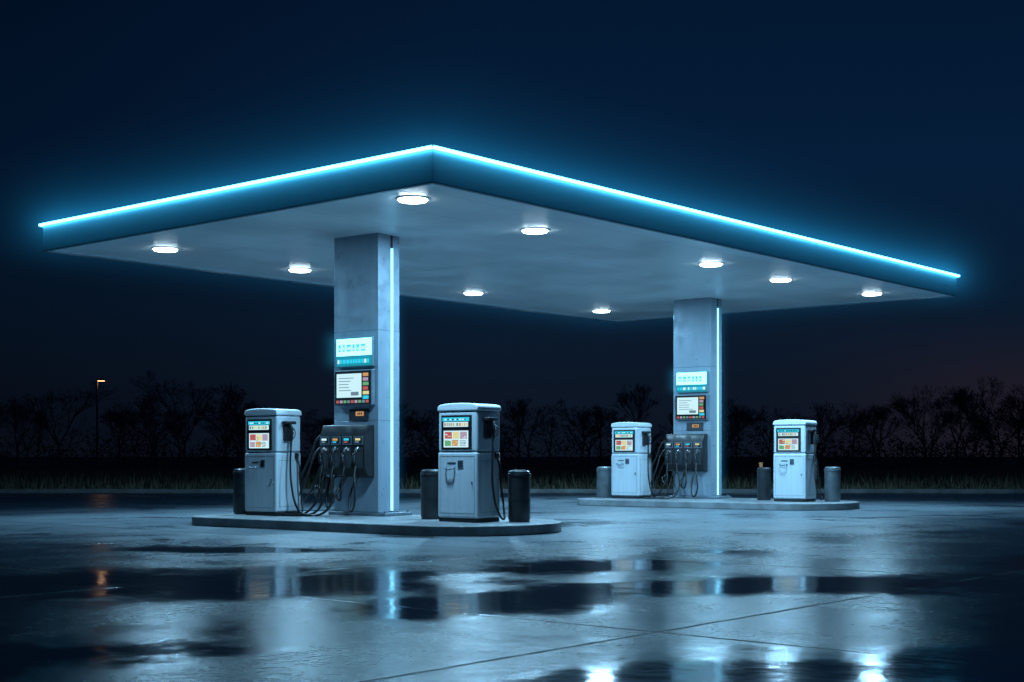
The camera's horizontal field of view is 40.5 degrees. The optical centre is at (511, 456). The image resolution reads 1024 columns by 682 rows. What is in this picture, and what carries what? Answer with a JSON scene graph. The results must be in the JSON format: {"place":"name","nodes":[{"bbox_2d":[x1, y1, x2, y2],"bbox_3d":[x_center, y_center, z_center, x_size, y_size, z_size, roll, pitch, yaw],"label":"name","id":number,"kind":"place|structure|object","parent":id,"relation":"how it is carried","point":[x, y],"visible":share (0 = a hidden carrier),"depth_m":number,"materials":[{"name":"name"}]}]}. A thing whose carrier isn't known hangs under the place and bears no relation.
{"place":"outdoors","nodes":[
{"label":"outdoors","id":0,"kind":"place"},
{"bbox_2d":[391,249,392,510],"bbox_3d":[-1.968,-1.255,22.745,0.018,4.290,0.038,0,0,36],"label":"neon strip","id":1,"kind":"object","parent":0,"point":[391,379],"visible":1,"depth_m":22.73,"materials":[{"name":"white plastic"}]},
{"bbox_2d":[0,493,1023,681],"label":"forecourt pavement","id":2,"kind":"structure","parent":0,"point":[160,587],"depth_m":11.12,"materials":[{"name":"concrete"}]},
{"bbox_2d":[192,511,560,535],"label":"pump island","id":3,"kind":"structure","parent":2,"relation":"on","point":[414,525],"depth_m":20.32,"materials":[{"name":"concrete"}]},
{"bbox_2d":[233,468,245,513],"bbox_3d":[-4.515,0.586,23.310,0.346,0.767,0.346,0,0,37],"label":"trash can","id":4,"kind":"object","parent":3,"relation":"on","point":[238,490],"visible":0.52,"depth_m":23.15,"materials":[{"name":"metal"}]},
{"bbox_2d":[244,408,302,515],"bbox_3d":[-3.906,0.093,22.828,1.091,1.751,0.646,0,0,36],"label":"fuel pump","id":5,"kind":"object","parent":3,"relation":"on","point":[273,486],"visible":1,"depth_m":22.64,"materials":[{"name":"plastic"}]},
{"bbox_2d":[328,511,411,515],"bbox_3d":[-2.346,0.942,22.962,1.260,0.054,0.680,0,0,37],"label":"base plate","id":6,"kind":"object","parent":3,"relation":"on","point":[400,513],"visible":0.84,"depth_m":22.63,"materials":[{"name":"grey metal"}]},
{"bbox_2d":[338,235,398,512],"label":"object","id":7,"kind":"object","parent":6,"relation":"on","point":[374,420],"visible":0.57,"depth_m":22.74,"materials":[{"name":"grey metal"}]},
{"bbox_2d":[334,233,389,332],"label":"front cladding","id":8,"kind":"structure","parent":7,"relation":"attached to","point":[361,282],"depth_m":22.70,"materials":[{"name":"grey metal"}]},
{"bbox_2d":[334,421,389,511],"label":"front cladding","id":9,"kind":"structure","parent":7,"relation":"attached to","point":[372,494],"depth_m":22.62,"materials":[{"name":"grey metal"}]},
{"bbox_2d":[281,425,373,515],"bbox_3d":[-3.218,0.244,22.702,1.791,1.508,0.890,0,0,36],"label":"fuel nozzle rack","id":10,"kind":"object","parent":9,"relation":"attached to","point":[346,451],"visible":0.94,"depth_m":22.58,"materials":[{"name":"plastic"}]},
{"bbox_2d":[334,330,389,420],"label":"front cladding","id":11,"kind":"structure","parent":7,"relation":"attached to","point":[379,409],"depth_m":22.62,"materials":[{"name":"grey metal"}]},
{"bbox_2d":[335,369,374,419],"bbox_3d":[-2.574,-1.000,22.713,0.830,0.820,0.108,0,0,36],"label":"payment terminal","id":12,"kind":"object","parent":11,"relation":"attached to","point":[354,387],"visible":1,"depth_m":22.66,"materials":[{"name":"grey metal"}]},
{"bbox_2d":[336,336,374,367],"bbox_3d":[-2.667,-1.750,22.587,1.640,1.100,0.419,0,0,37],"label":"price sign","id":13,"kind":"object","parent":11,"relation":"attached to","point":[356,352],"visible":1,"depth_m":22.68,"materials":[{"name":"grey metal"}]},
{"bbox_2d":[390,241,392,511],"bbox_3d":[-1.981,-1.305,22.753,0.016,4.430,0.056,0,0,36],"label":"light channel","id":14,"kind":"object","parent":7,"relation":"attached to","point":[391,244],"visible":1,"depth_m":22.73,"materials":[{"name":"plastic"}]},
{"bbox_2d":[392,236,398,331],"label":"cladding","id":15,"kind":"structure","parent":7,"relation":"attached to","point":[395,240],"depth_m":22.82,"materials":[{"name":"metal"}]},
{"bbox_2d":[393,421,398,511],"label":"cladding","id":16,"kind":"structure","parent":7,"relation":"attached to","point":[395,465],"depth_m":22.82,"materials":[{"name":"grey metal"}]},
{"bbox_2d":[393,331,398,420],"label":"cladding","id":17,"kind":"structure","parent":7,"relation":"attached to","point":[395,376],"depth_m":22.82,"materials":[{"name":"metal"}]},
{"bbox_2d":[39,144,959,322],"bbox_3d":[0.882,-4.350,27.716,12.820,2.800,20.400,0,0,40],"label":"gas station canopy","id":18,"kind":"object","parent":7,"relation":"on","point":[469,228],"visible":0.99,"depth_m":23.85,"materials":[{"name":"grey metal"}]},
{"bbox_2d":[420,469,438,518],"bbox_3d":[-1.242,0.586,21.411,0.346,0.767,0.346,0,0,37],"label":"trash can","id":19,"kind":"object","parent":3,"relation":"on","point":[429,493],"visible":0.73,"depth_m":21.26,"materials":[{"name":"metal"}]},
{"bbox_2d":[438,403,505,522],"bbox_3d":[-0.597,0.093,20.541,1.092,1.751,0.646,0,0,36],"label":"fuel pump","id":20,"kind":"object","parent":3,"relation":"on","point":[469,479],"visible":1,"depth_m":20.35,"materials":[{"name":"plastic"}]},
{"bbox_2d":[508,470,530,521],"bbox_3d":[0.107,0.586,20.511,0.346,0.767,0.346,0,0,36],"label":"trash can","id":21,"kind":"object","parent":3,"relation":"on","point":[519,500],"visible":1,"depth_m":20.37,"materials":[{"name":"metal"}]},
{"bbox_2d":[0,489,1023,492],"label":"kerb","id":22,"kind":"structure","parent":2,"relation":"on","point":[504,491],"depth_m":42.00,"materials":[{"name":"concrete"}]},
{"bbox_2d":[577,496,859,510],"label":"pump island","id":23,"kind":"structure","parent":2,"relation":"on","point":[755,504],"depth_m":29.70,"materials":[{"name":"concrete"}]},
{"bbox_2d":[596,467,612,497],"bbox_3d":[2.183,0.606,32.524,0.420,0.727,0.420,0,0,37],"label":"trash can","id":24,"kind":"object","parent":23,"relation":"on","point":[604,482],"visible":0.82,"depth_m":32.34,"materials":[{"name":"grey metal"}]},
{"bbox_2d":[611,422,655,498],"bbox_3d":[2.794,0.093,31.978,1.092,1.751,0.646,0,0,36],"label":"fuel pump","id":25,"kind":"object","parent":23,"relation":"on","point":[632,467],"visible":1,"depth_m":31.79,"materials":[{"name":"metal"}]},
{"bbox_2d":[669,496,730,498],"bbox_3d":[4.354,0.942,32.112,1.260,0.054,0.680,0,0,37],"label":"base plate","id":26,"kind":"object","parent":23,"relation":"on","point":[710,497],"visible":0.73,"depth_m":31.73,"materials":[{"name":"grey metal"}]},
{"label":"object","id":27,"kind":"object","parent":26,"relation":"on","visible":0},
{"bbox_2d":[673,297,716,367],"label":"front cladding","id":28,"kind":"structure","parent":27,"relation":"attached to","point":[694,332],"depth_m":31.87,"materials":[{"name":"grey metal"}]},
{"bbox_2d":[673,431,716,495],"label":"front cladding","id":29,"kind":"structure","parent":27,"relation":"attached to","point":[707,483],"depth_m":31.79,"materials":[{"name":"grey metal"}]},
{"bbox_2d":[641,434,707,498],"bbox_3d":[3.482,0.244,31.852,1.791,1.508,0.890,0,0,36],"label":"fuel nozzle rack","id":30,"kind":"object","parent":29,"relation":"attached to","point":[684,453],"visible":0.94,"depth_m":31.75,"materials":[{"name":"plastic"}]},
{"bbox_2d":[673,366,716,430],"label":"front cladding","id":31,"kind":"structure","parent":27,"relation":"attached to","point":[710,424],"depth_m":31.81,"materials":[{"name":"grey metal"}]},
{"bbox_2d":[675,394,708,430],"bbox_3d":[4.126,-1.000,31.863,0.830,0.820,0.108,0,0,36],"label":"payment terminal","id":32,"kind":"object","parent":31,"relation":"attached to","point":[691,407],"visible":1,"depth_m":31.81,"materials":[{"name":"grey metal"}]},
{"bbox_2d":[676,371,707,392],"bbox_3d":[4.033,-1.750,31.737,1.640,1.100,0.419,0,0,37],"label":"price sign","id":33,"kind":"object","parent":31,"relation":"attached to","point":[692,382],"visible":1,"depth_m":31.84,"materials":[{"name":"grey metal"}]},
{"bbox_2d":[718,299,721,366],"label":"cladding","id":34,"kind":"structure","parent":27,"relation":"attached to","point":[720,329],"depth_m":32.00,"materials":[{"name":"grey metal"}]},
{"bbox_2d":[718,431,721,495],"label":"cladding","id":35,"kind":"structure","parent":27,"relation":"attached to","point":[720,463],"depth_m":32.00,"materials":[{"name":"grey metal"}]},
{"bbox_2d":[719,367,721,430],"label":"cladding","id":36,"kind":"structure","parent":27,"relation":"attached to","point":[720,398],"depth_m":32.00,"materials":[{"name":"grey metal"}]},
{"bbox_2d":[757,467,770,500],"bbox_3d":[5.538,0.606,30.501,0.315,0.727,0.315,0,0,37],"label":"trash can","id":37,"kind":"object","parent":23,"relation":"on","point":[763,483],"visible":1,"depth_m":30.37,"materials":[{"name":"metal"}]},
{"bbox_2d":[773,419,822,501],"bbox_3d":[6.103,0.093,29.691,1.093,1.751,0.646,0,0,36],"label":"fuel pump","id":38,"kind":"object","parent":23,"relation":"on","point":[795,460],"visible":1,"depth_m":29.51,"materials":[{"name":"plastic"}]},
{"bbox_2d":[824,467,840,501],"bbox_3d":[6.853,0.596,29.690,0.357,0.747,0.357,0,0,37],"label":"trash can","id":39,"kind":"object","parent":23,"relation":"on","point":[832,484],"visible":1,"depth_m":29.55,"materials":[{"name":"grey metal"}]},
{"bbox_2d":[0,457,1023,488],"bbox_3d":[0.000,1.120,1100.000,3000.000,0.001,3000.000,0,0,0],"label":"ground","id":40,"kind":"structure","parent":0,"point":[574,464],"depth_m":150.95,"materials":[{"name":"black plant"}]},
{"bbox_2d":[95,379,104,472],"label":"street lamp","id":41,"kind":"object","parent":40,"relation":"on","point":[96,468],"visible":0.87,"depth_m":89.94,"materials":[{"name":"metal"}]},
{"bbox_2d":[0,369,1023,467],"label":"tree line","id":42,"kind":"object","parent":40,"relation":"on","point":[960,400],"visible":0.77,"depth_m":141.66,"materials":[{"name":"black plant"}]},
{"bbox_2d":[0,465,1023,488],"bbox_3d":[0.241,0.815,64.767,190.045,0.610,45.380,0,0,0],"label":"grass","id":43,"kind":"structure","parent":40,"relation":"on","point":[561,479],"depth_m":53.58,"materials":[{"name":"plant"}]},
{"bbox_2d":[0,0,1023,456],"label":"sky","id":44,"kind":"structure","parent":0,"point":[894,129],"materials":[{"name":"blue"}]},
{"bbox_2d":[717,308,718,494],"bbox_3d":[4.732,-1.255,31.895,0.018,4.290,0.038,0,0,36],"label":"neon strip","id":45,"kind":"object","parent":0,"point":[717,401],"visible":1,"depth_m":31.89,"materials":[{"name":"plastic"}]}
]}

